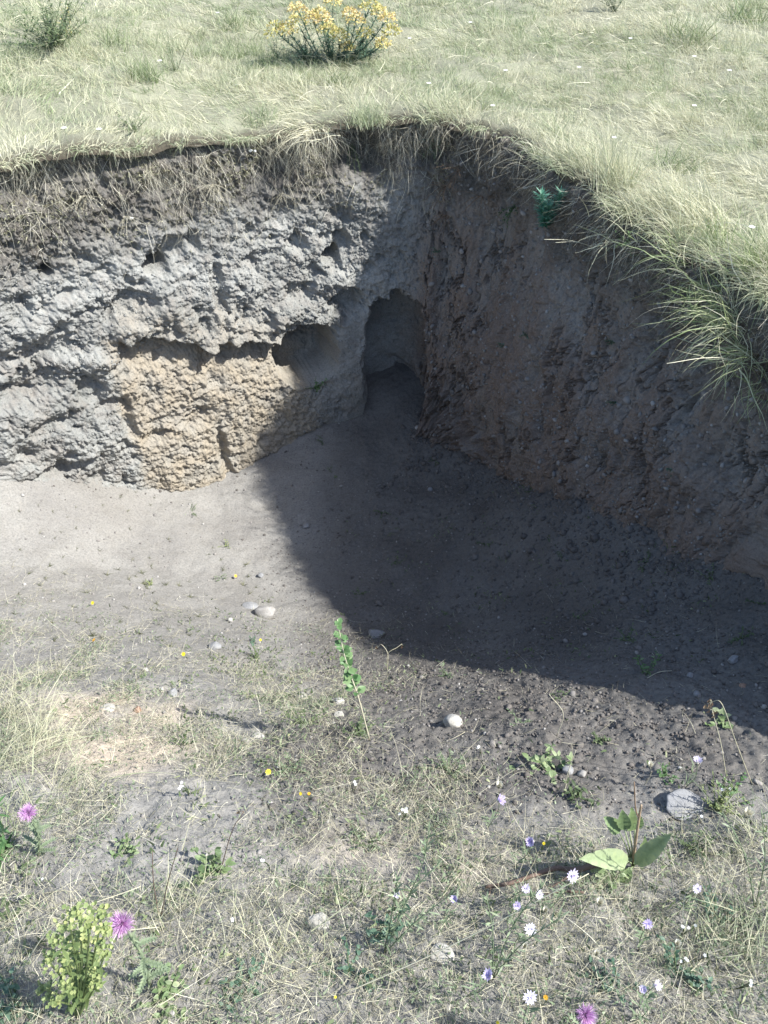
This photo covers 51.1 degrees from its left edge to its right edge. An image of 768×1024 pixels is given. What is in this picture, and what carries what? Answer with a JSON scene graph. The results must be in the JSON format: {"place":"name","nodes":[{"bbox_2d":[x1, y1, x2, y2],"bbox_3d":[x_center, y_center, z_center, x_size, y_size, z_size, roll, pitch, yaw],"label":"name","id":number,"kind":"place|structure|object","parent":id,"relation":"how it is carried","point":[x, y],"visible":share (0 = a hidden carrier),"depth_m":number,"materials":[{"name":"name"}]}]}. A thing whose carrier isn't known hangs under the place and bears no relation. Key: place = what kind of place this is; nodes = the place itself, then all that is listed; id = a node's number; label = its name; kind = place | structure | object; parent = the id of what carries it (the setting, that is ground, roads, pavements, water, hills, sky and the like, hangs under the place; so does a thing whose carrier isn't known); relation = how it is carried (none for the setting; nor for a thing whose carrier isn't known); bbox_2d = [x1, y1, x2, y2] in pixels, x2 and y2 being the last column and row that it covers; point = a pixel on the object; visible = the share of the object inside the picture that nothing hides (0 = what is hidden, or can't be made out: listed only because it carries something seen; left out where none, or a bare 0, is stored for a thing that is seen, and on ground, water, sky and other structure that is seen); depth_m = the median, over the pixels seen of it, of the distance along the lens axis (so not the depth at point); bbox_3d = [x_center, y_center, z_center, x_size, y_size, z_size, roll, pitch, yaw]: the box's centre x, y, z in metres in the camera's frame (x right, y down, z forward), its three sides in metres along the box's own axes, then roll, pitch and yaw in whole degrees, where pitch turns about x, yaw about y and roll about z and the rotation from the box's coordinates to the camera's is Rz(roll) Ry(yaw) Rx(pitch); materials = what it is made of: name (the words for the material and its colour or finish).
{"place":"outdoors","nodes":[
{"label":"outdoors","id":0,"kind":"place"},
{"bbox_2d":[0,362,767,1023],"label":"ground","id":1,"kind":"structure","parent":0,"point":[396,390],"depth_m":2.90,"materials":[{"name":"soil"}]},
{"bbox_2d":[0,795,14,871],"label":"weed","id":2,"kind":"object","parent":1,"relation":"on","point":[4,844],"visible":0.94,"depth_m":2.00,"materials":[{"name":"green plant"}]},
{"bbox_2d":[0,894,36,937],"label":"weed","id":3,"kind":"object","parent":1,"relation":"on","point":[3,901],"visible":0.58,"depth_m":1.82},
{"bbox_2d":[0,967,53,1023],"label":"weed","id":4,"kind":"object","parent":1,"relation":"on","point":[14,987],"visible":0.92,"depth_m":1.60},
{"bbox_2d":[17,802,57,874],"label":"thistle","id":5,"kind":"object","parent":1,"relation":"on","point":[28,813],"visible":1,"depth_m":1.94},
{"bbox_2d":[0,637,99,726],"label":"straw clump","id":6,"kind":"object","parent":1,"relation":"on","point":[16,707],"visible":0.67,"depth_m":2.74,"materials":[{"name":"beige plant"}]},
{"bbox_2d":[0,713,104,872],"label":"straw clump","id":7,"kind":"object","parent":1,"relation":"on","point":[7,807],"visible":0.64,"depth_m":2.13,"materials":[{"name":"beige plant"}]},
{"bbox_2d":[0,680,112,806],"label":"straw clump","id":8,"kind":"object","parent":1,"relation":"on","point":[15,748],"visible":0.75,"depth_m":2.35,"materials":[{"name":"beige plant"}]},
{"bbox_2d":[2,663,114,756],"bbox_3d":[-1.035,0.701,2.488,0.430,0.345,0.552,-24,50,-22],"label":"straw clump","id":9,"kind":"object","parent":1,"relation":"on","point":[41,730],"visible":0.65,"depth_m":2.54,"materials":[{"name":"beige plant"}]},
{"bbox_2d":[35,899,115,1017],"bbox_3d":[-0.538,0.766,1.367,0.267,0.614,0.102,0,45,0],"label":"green spurge","id":10,"kind":"object","parent":1,"relation":"on","point":[76,985],"visible":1,"depth_m":1.30,"materials":[{"name":"plant"}]},
{"bbox_2d":[13,886,140,983],"bbox_3d":[-0.614,0.843,1.593,0.316,0.267,0.004,-13,47,-13],"label":"dry stalk","id":11,"kind":"object","parent":1,"relation":"on","point":[54,924],"visible":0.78,"depth_m":1.54,"materials":[{"name":"plant"}]},
{"bbox_2d":[6,723,170,810],"bbox_3d":[-0.876,0.772,2.247,0.383,0.266,0.472,25,50,23],"label":"straw clump","id":12,"kind":"object","parent":1,"relation":"on","point":[64,774],"visible":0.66,"depth_m":2.27,"materials":[{"name":"beige plant"}]},
{"bbox_2d":[109,832,139,863],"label":"weed","id":13,"kind":"object","parent":1,"relation":"on","point":[131,848],"visible":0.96,"depth_m":2.03,"materials":[{"name":"green plant"}]},
{"bbox_2d":[109,910,170,996],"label":"thistle","id":14,"kind":"object","parent":1,"relation":"on","point":[122,923],"visible":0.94,"depth_m":1.52,"materials":[{"name":"plant"}]},
{"bbox_2d":[134,958,189,1023],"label":"weed","id":15,"kind":"object","parent":1,"relation":"on","point":[162,983],"visible":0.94,"depth_m":1.61,"materials":[{"name":"green plant"}]},
{"bbox_2d":[103,817,253,981],"bbox_3d":[-0.489,0.877,1.816,0.396,0.220,0.362,20,48,19],"label":"straw clump","id":16,"kind":"object","parent":1,"relation":"on","point":[182,888],"visible":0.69,"depth_m":1.85,"materials":[{"name":"beige plant"}]},
{"bbox_2d":[178,847,235,887],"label":"weed","id":17,"kind":"object","parent":1,"relation":"on","point":[213,864],"visible":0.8,"depth_m":1.96,"materials":[{"name":"green plant"}]},
{"bbox_2d":[218,953,268,1013],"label":"weed","id":18,"kind":"object","parent":1,"relation":"on","point":[239,983],"visible":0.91,"depth_m":1.66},
{"bbox_2d":[254,605,274,618],"bbox_3d":[-0.635,0.538,4.302,0.111,0.087,0.083,0,45,0],"label":"stone","id":19,"kind":"object","parent":1,"relation":"on","point":[263,610],"visible":0.94,"depth_m":4.27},
{"bbox_2d":[207,832,368,1022],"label":"straw clump","id":20,"kind":"object","parent":1,"relation":"on","point":[273,959],"visible":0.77,"depth_m":1.73,"materials":[{"name":"beige plant"}]},
{"bbox_2d":[276,751,309,775],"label":"weed","id":21,"kind":"object","parent":1,"relation":"on","point":[294,767],"visible":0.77,"depth_m":2.40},
{"bbox_2d":[280,704,328,730],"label":"weed","id":22,"kind":"object","parent":1,"relation":"on","point":[299,719],"visible":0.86,"depth_m":2.83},
{"bbox_2d":[306,912,329,929],"bbox_3d":[-0.148,0.933,1.826,0.051,0.016,0.048,25,50,23],"label":"stone","id":23,"kind":"object","parent":1,"relation":"on","point":[315,917],"visible":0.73,"depth_m":1.82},
{"bbox_2d":[333,618,369,740],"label":"leafy shoot","id":24,"kind":"object","parent":1,"relation":"on","point":[348,680],"visible":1,"depth_m":2.43,"materials":[{"name":"plant"}]},
{"bbox_2d":[322,936,385,998],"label":"weed","id":25,"kind":"object","parent":1,"relation":"on","point":[349,969],"visible":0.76,"depth_m":1.69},
{"bbox_2d":[342,716,374,740],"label":"weed","id":26,"kind":"object","parent":1,"relation":"on","point":[359,723],"visible":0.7,"depth_m":2.70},
{"bbox_2d":[344,814,391,850],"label":"weed","id":27,"kind":"object","parent":1,"relation":"on","point":[358,836],"visible":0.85,"depth_m":2.10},
{"bbox_2d":[0,468,766,1023],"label":"pebbles","id":28,"kind":"object","parent":1,"relation":"on","point":[564,640],"visible":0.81,"depth_m":2.94,"materials":[{"name":"stone"}]},
{"bbox_2d":[0,483,766,1023],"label":"creeping weeds","id":29,"kind":"object","parent":1,"relation":"on","point":[730,1011],"visible":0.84,"depth_m":2.14,"materials":[{"name":"plant"}]},
{"bbox_2d":[0,588,767,1023],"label":"ground cover","id":30,"kind":"object","parent":1,"relation":"on","point":[454,876],"visible":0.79,"depth_m":1.95,"materials":[{"name":"plant"}]},
{"bbox_2d":[0,524,767,1023],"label":"straw litter","id":31,"kind":"object","parent":1,"relation":"on","point":[396,822],"visible":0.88,"depth_m":1.92,"materials":[{"name":"plant"}]},
{"bbox_2d":[53,409,717,678],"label":"fallen clods","id":32,"kind":"object","parent":1,"relation":"on","point":[624,599],"visible":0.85,"depth_m":4.24,"materials":[{"name":"soil"}]},
{"bbox_2d":[363,901,422,943],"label":"weed","id":33,"kind":"object","parent":1,"relation":"on","point":[373,931],"visible":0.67,"depth_m":1.79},
{"bbox_2d":[379,821,460,953],"bbox_3d":[0.067,0.761,1.594,0.170,0.515,0.073,-11,46,-11],"label":"wand weed","id":34,"kind":"object","parent":1,"relation":"on","point":[392,930],"visible":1,"depth_m":1.60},
{"bbox_2d":[430,942,454,963],"bbox_3d":[0.126,0.958,1.744,0.053,0.015,0.044,0,45,0],"label":"stone","id":35,"kind":"object","parent":1,"relation":"on","point":[441,956],"visible":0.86,"depth_m":1.74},
{"bbox_2d":[418,748,467,780],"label":"weed","id":36,"kind":"object","parent":1,"relation":"on","point":[442,759],"visible":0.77,"depth_m":2.45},
{"bbox_2d":[438,895,457,929],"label":"lilac daisy","id":37,"kind":"object","parent":1,"relation":"on","point":[454,898],"visible":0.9,"depth_m":1.78,"materials":[{"name":"green plant"}]},
{"bbox_2d":[443,714,462,727],"bbox_3d":[0.233,0.709,2.716,0.067,0.060,0.047,0,45,0],"label":"stone","id":38,"kind":"object","parent":1,"relation":"on","point":[452,721],"visible":0.98,"depth_m":2.70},
{"bbox_2d":[337,873,588,996],"bbox_3d":[0.130,0.819,1.539,0.482,0.393,0.003,-9,46,-9],"label":"dry stalk","id":39,"kind":"object","parent":1,"relation":"on","point":[456,942],"visible":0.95,"depth_m":1.56,"materials":[{"name":"plant"}]},
{"bbox_2d":[460,967,492,1003],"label":"lilac daisy","id":40,"kind":"object","parent":1,"relation":"on","point":[487,975],"visible":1,"depth_m":1.55,"materials":[{"name":"green plant"}]},
{"bbox_2d":[195,534,767,864],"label":"soil crumbs","id":41,"kind":"object","parent":1,"relation":"on","point":[491,743],"visible":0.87,"depth_m":2.83,"materials":[{"name":"soil"}]},
{"bbox_2d":[218,429,767,681],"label":"slope crumbs","id":42,"kind":"object","parent":1,"relation":"on","point":[529,658],"visible":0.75,"depth_m":4.38,"materials":[{"name":"soil"}]},
{"bbox_2d":[482,793,505,828],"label":"lilac daisy","id":43,"kind":"object","parent":1,"relation":"on","point":[500,798],"visible":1,"depth_m":2.11,"materials":[{"name":"green plant"}]},
{"bbox_2d":[504,836,533,866],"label":"lilac daisy","id":44,"kind":"object","parent":1,"relation":"on","point":[529,841],"visible":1,"depth_m":1.91,"materials":[{"name":"green plant"}]},
{"bbox_2d":[509,883,529,906],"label":"lilac daisy","id":45,"kind":"object","parent":1,"relation":"on","point":[525,888],"visible":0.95,"depth_m":1.79,"materials":[{"name":"green plant"}]},
{"bbox_2d":[507,922,536,949],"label":"lilac daisy","id":46,"kind":"object","parent":1,"relation":"on","point":[529,929],"visible":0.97,"depth_m":1.67,"materials":[{"name":"white plant"}]},
{"bbox_2d":[482,879,568,979],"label":"wand weed","id":47,"kind":"object","parent":1,"relation":"on","point":[492,951],"visible":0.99,"depth_m":1.57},
{"bbox_2d":[516,989,541,1023],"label":"lilac daisy","id":48,"kind":"object","parent":1,"relation":"on","point":[529,997],"visible":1,"depth_m":1.46,"materials":[{"name":"white plant"}]},
{"bbox_2d":[509,744,572,783],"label":"weed","id":49,"kind":"object","parent":1,"relation":"on","point":[544,762],"visible":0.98,"depth_m":2.41,"materials":[{"name":"green plant"}]},
{"bbox_2d":[485,857,631,894],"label":"dead branch","id":50,"kind":"object","parent":1,"relation":"on","point":[585,867],"visible":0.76,"depth_m":1.92,"materials":[{"name":"wood"}]},
{"bbox_2d":[548,869,578,912],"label":"lilac daisy","id":51,"kind":"object","parent":1,"relation":"on","point":[573,875],"visible":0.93,"depth_m":1.79,"materials":[{"name":"green plant"}]},
{"bbox_2d":[562,777,599,808],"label":"weed","id":52,"kind":"object","parent":1,"relation":"on","point":[570,791],"visible":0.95,"depth_m":2.25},
{"bbox_2d":[568,1001,598,1023],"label":"thistle","id":53,"kind":"object","parent":1,"relation":"on","point":[583,1014],"visible":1,"depth_m":1.38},
{"bbox_2d":[574,224,624,283],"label":"reed grass","id":54,"kind":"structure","parent":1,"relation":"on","point":[606,243],"depth_m":3.65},
{"bbox_2d":[571,955,651,1006],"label":"weed","id":55,"kind":"object","parent":1,"relation":"on","point":[607,987],"visible":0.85,"depth_m":1.67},
{"bbox_2d":[591,857,633,889],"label":"weed","id":56,"kind":"object","parent":1,"relation":"on","point":[604,871],"visible":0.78,"depth_m":1.94,"materials":[{"name":"green plant"}]},
{"bbox_2d":[580,782,671,883],"bbox_3d":[0.549,0.742,1.852,0.227,0.393,0.110,-7,45,-7],"label":"broad leaved plant","id":57,"kind":"object","parent":1,"relation":"on","point":[646,853],"visible":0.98,"depth_m":1.89,"materials":[{"name":"green plant"}]},
{"bbox_2d":[629,982,652,1023],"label":"lilac daisy","id":58,"kind":"object","parent":1,"relation":"on","point":[643,989],"visible":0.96,"depth_m":1.53,"materials":[{"name":"green plant"}]},
{"bbox_2d":[631,918,652,959],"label":"lilac daisy","id":59,"kind":"object","parent":1,"relation":"on","point":[647,923],"visible":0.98,"depth_m":1.70,"materials":[{"name":"green plant"}]},
{"bbox_2d":[632,651,661,675],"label":"weed","id":60,"kind":"object","parent":1,"relation":"on","point":[648,667],"visible":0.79,"depth_m":2.94,"materials":[{"name":"green plant"}]},
{"bbox_2d":[638,979,661,1010],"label":"lilac daisy","id":61,"kind":"object","parent":1,"relation":"on","point":[657,985],"visible":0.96,"depth_m":1.52,"materials":[{"name":"green plant"}]},
{"bbox_2d":[666,789,706,820],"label":"stone","id":62,"kind":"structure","parent":1,"relation":"on","point":[687,799],"depth_m":2.21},
{"bbox_2d":[656,934,719,994],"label":"weed","id":63,"kind":"object","parent":1,"relation":"on","point":[697,983],"visible":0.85,"depth_m":1.69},
{"bbox_2d":[671,883,704,915],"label":"lilac daisy","id":64,"kind":"object","parent":1,"relation":"on","point":[697,888],"visible":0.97,"depth_m":1.79,"materials":[{"name":"green plant"}]},
{"bbox_2d":[629,245,767,393],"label":"reed grass","id":65,"kind":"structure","parent":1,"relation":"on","point":[713,315],"depth_m":3.11,"materials":[{"name":"plant"}]},
{"bbox_2d":[677,827,730,865],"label":"weed","id":66,"kind":"object","parent":1,"relation":"on","point":[681,842],"visible":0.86,"depth_m":2.04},
{"bbox_2d":[649,819,767,1005],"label":"straw clump","id":67,"kind":"object","parent":1,"relation":"on","point":[750,950],"visible":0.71,"depth_m":1.76,"materials":[{"name":"beige plant"}]},
{"bbox_2d":[669,290,767,431],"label":"reed grass","id":68,"kind":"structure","parent":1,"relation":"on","point":[741,353],"depth_m":3.07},
{"bbox_2d":[669,762,767,875],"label":"straw clump","id":69,"kind":"object","parent":1,"relation":"on","point":[747,830],"visible":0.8,"depth_m":2.07,"materials":[{"name":"beige plant"}]},
{"bbox_2d":[705,707,733,728],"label":"weed","id":70,"kind":"object","parent":1,"relation":"on","point":[725,725],"visible":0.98,"depth_m":2.55,"materials":[{"name":"green plant"}]},
{"bbox_2d":[699,885,745,944],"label":"weed","id":71,"kind":"object","parent":1,"relation":"on","point":[712,905],"visible":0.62,"depth_m":1.83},
{"bbox_2d":[703,699,751,783],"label":"dry stalk","id":72,"kind":"object","parent":1,"relation":"on","point":[710,704],"visible":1,"depth_m":2.09,"materials":[{"name":"plant"}]},
{"bbox_2d":[700,769,758,822],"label":"weed","id":73,"kind":"object","parent":1,"relation":"on","point":[720,800],"visible":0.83,"depth_m":2.16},
{"bbox_2d":[716,771,753,805],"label":"weed","id":74,"kind":"object","parent":1,"relation":"on","point":[734,789],"visible":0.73,"depth_m":2.23,"materials":[{"name":"green plant"}]},
{"bbox_2d":[718,809,767,908],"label":"wand weed","id":75,"kind":"object","parent":1,"relation":"on","point":[762,867],"visible":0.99,"depth_m":1.71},
{"bbox_2d":[0,117,767,589],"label":"earth bank","id":76,"kind":"structure","parent":0,"point":[208,411],"depth_m":4.53,"materials":[{"name":"soil"}]},
{"bbox_2d":[0,118,455,283],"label":"withered leaves","id":77,"kind":"object","parent":76,"relation":"on","point":[321,147],"visible":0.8,"depth_m":4.26,"materials":[{"name":"brown plant"}]},
{"bbox_2d":[0,129,767,564],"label":"bank crumbs","id":78,"kind":"object","parent":76,"relation":"on","point":[144,299],"visible":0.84,"depth_m":4.48,"materials":[{"name":"soil"}]},
{"bbox_2d":[0,110,767,402],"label":"hanging roots","id":79,"kind":"object","parent":76,"relation":"hanging from","point":[328,163],"visible":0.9,"depth_m":4.18,"materials":[{"name":"plant"}]},
{"bbox_2d":[533,185,569,228],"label":"spurge shoot","id":80,"kind":"object","parent":76,"relation":"attached to","point":[545,205],"visible":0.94,"depth_m":3.97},
{"bbox_2d":[419,131,767,563],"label":"embedded pebbles","id":81,"kind":"object","parent":76,"relation":"on","point":[626,400],"visible":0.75,"depth_m":4.24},
{"bbox_2d":[721,376,767,429],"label":"reed grass","id":82,"kind":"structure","parent":76,"relation":"on","point":[749,401],"depth_m":3.09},
{"bbox_2d":[0,0,767,305],"bbox_3d":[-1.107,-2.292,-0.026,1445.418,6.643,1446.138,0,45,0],"label":"meadow","id":83,"kind":"structure","parent":0,"point":[163,146],"depth_m":4.59,"materials":[{"name":"plant"}]},
{"bbox_2d":[0,38,46,62],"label":"grass tussock","id":84,"kind":"object","parent":83,"relation":"on","point":[13,52],"depth_m":4.59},
{"bbox_2d":[0,0,87,51],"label":"bush","id":85,"kind":"object","parent":83,"relation":"on","point":[53,34],"visible":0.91,"depth_m":4.62,"materials":[{"name":"plant"}]},
{"bbox_2d":[88,20,141,52],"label":"grass tussock","id":86,"kind":"object","parent":83,"relation":"on","point":[105,39],"depth_m":4.81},
{"bbox_2d":[114,51,171,88],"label":"grass tussock","id":87,"kind":"object","parent":83,"relation":"on","point":[145,70],"depth_m":4.47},
{"bbox_2d":[205,2,265,32],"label":"grass tussock","id":88,"kind":"object","parent":83,"relation":"on","point":[233,20],"depth_m":5.46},
{"bbox_2d":[226,96,285,129],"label":"grass tussock","id":89,"kind":"object","parent":83,"relation":"on","point":[262,114],"depth_m":4.37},
{"bbox_2d":[248,112,354,175],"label":"grass tussock","id":90,"kind":"object","parent":83,"relation":"on","point":[304,132],"depth_m":4.29,"materials":[{"name":"plant"}]},
{"bbox_2d":[282,33,323,63],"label":"spurge shoot","id":91,"kind":"object","parent":83,"relation":"on","point":[301,55],"visible":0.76,"depth_m":5.07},
{"bbox_2d":[263,0,402,64],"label":"spurge bush","id":92,"kind":"object","parent":83,"relation":"on","point":[317,16],"visible":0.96,"depth_m":4.96,"materials":[{"name":"plant"}]},
{"bbox_2d":[307,62,366,93],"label":"grass tussock","id":93,"kind":"object","parent":83,"relation":"on","point":[335,77],"depth_m":4.77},
{"bbox_2d":[329,92,392,129],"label":"grass tussock","id":94,"kind":"object","parent":83,"relation":"on","point":[364,119],"depth_m":4.39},
{"bbox_2d":[0,0,767,313],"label":"fallen straw","id":95,"kind":"object","parent":83,"relation":"on","point":[431,76],"visible":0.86,"depth_m":4.83,"materials":[{"name":"plant"}]},
{"bbox_2d":[0,104,767,330],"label":"overhanging grass","id":96,"kind":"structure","parent":83,"relation":"on","point":[246,138],"depth_m":3.77,"materials":[{"name":"plant"}]},
{"bbox_2d":[395,78,490,130],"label":"grass tussock","id":97,"kind":"object","parent":83,"relation":"on","point":[440,110],"depth_m":4.43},
{"bbox_2d":[520,120,617,190],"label":"grass tussock","id":98,"kind":"object","parent":83,"relation":"on","point":[563,160],"depth_m":3.90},
{"bbox_2d":[555,105,657,195],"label":"grass tussock","id":99,"kind":"object","parent":83,"relation":"on","point":[606,171],"depth_m":3.67,"materials":[{"name":"plant"}]},
{"bbox_2d":[567,165,683,236],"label":"grass tussock","id":100,"kind":"object","parent":83,"relation":"on","point":[633,206],"depth_m":3.56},
{"bbox_2d":[513,97,767,298],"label":"rim grass","id":101,"kind":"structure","parent":83,"relation":"on","point":[637,175],"depth_m":3.70,"materials":[{"name":"plant"}]},
{"bbox_2d":[613,201,719,284],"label":"reed grass","id":102,"kind":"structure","parent":83,"relation":"on","point":[672,254],"depth_m":3.34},
{"bbox_2d":[597,151,755,244],"bbox_3d":[1.280,-1.325,3.486,0.681,0.402,0.690,31,53,27],"label":"grass tussock","id":103,"kind":"object","parent":83,"relation":"on","point":[686,210],"depth_m":3.50,"materials":[{"name":"plant"}]},
{"bbox_2d":[631,137,722,177],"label":"grass tussock","id":104,"kind":"object","parent":83,"relation":"on","point":[676,160],"depth_m":3.97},
{"bbox_2d":[626,246,746,337],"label":"reed grass","id":105,"kind":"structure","parent":83,"relation":"on","point":[706,294],"depth_m":3.18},
{"bbox_2d":[651,4,731,52],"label":"grass tussock","id":106,"kind":"object","parent":83,"relation":"on","point":[687,33],"depth_m":5.33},
{"bbox_2d":[677,197,763,255],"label":"reed grass","id":107,"kind":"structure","parent":83,"relation":"on","point":[715,231],"depth_m":3.32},
{"bbox_2d":[683,197,767,289],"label":"reed grass","id":108,"kind":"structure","parent":83,"relation":"on","point":[746,264],"depth_m":3.11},
{"bbox_2d":[705,0,767,26],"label":"grass tussock","id":109,"kind":"object","parent":83,"relation":"on","point":[741,12],"depth_m":5.80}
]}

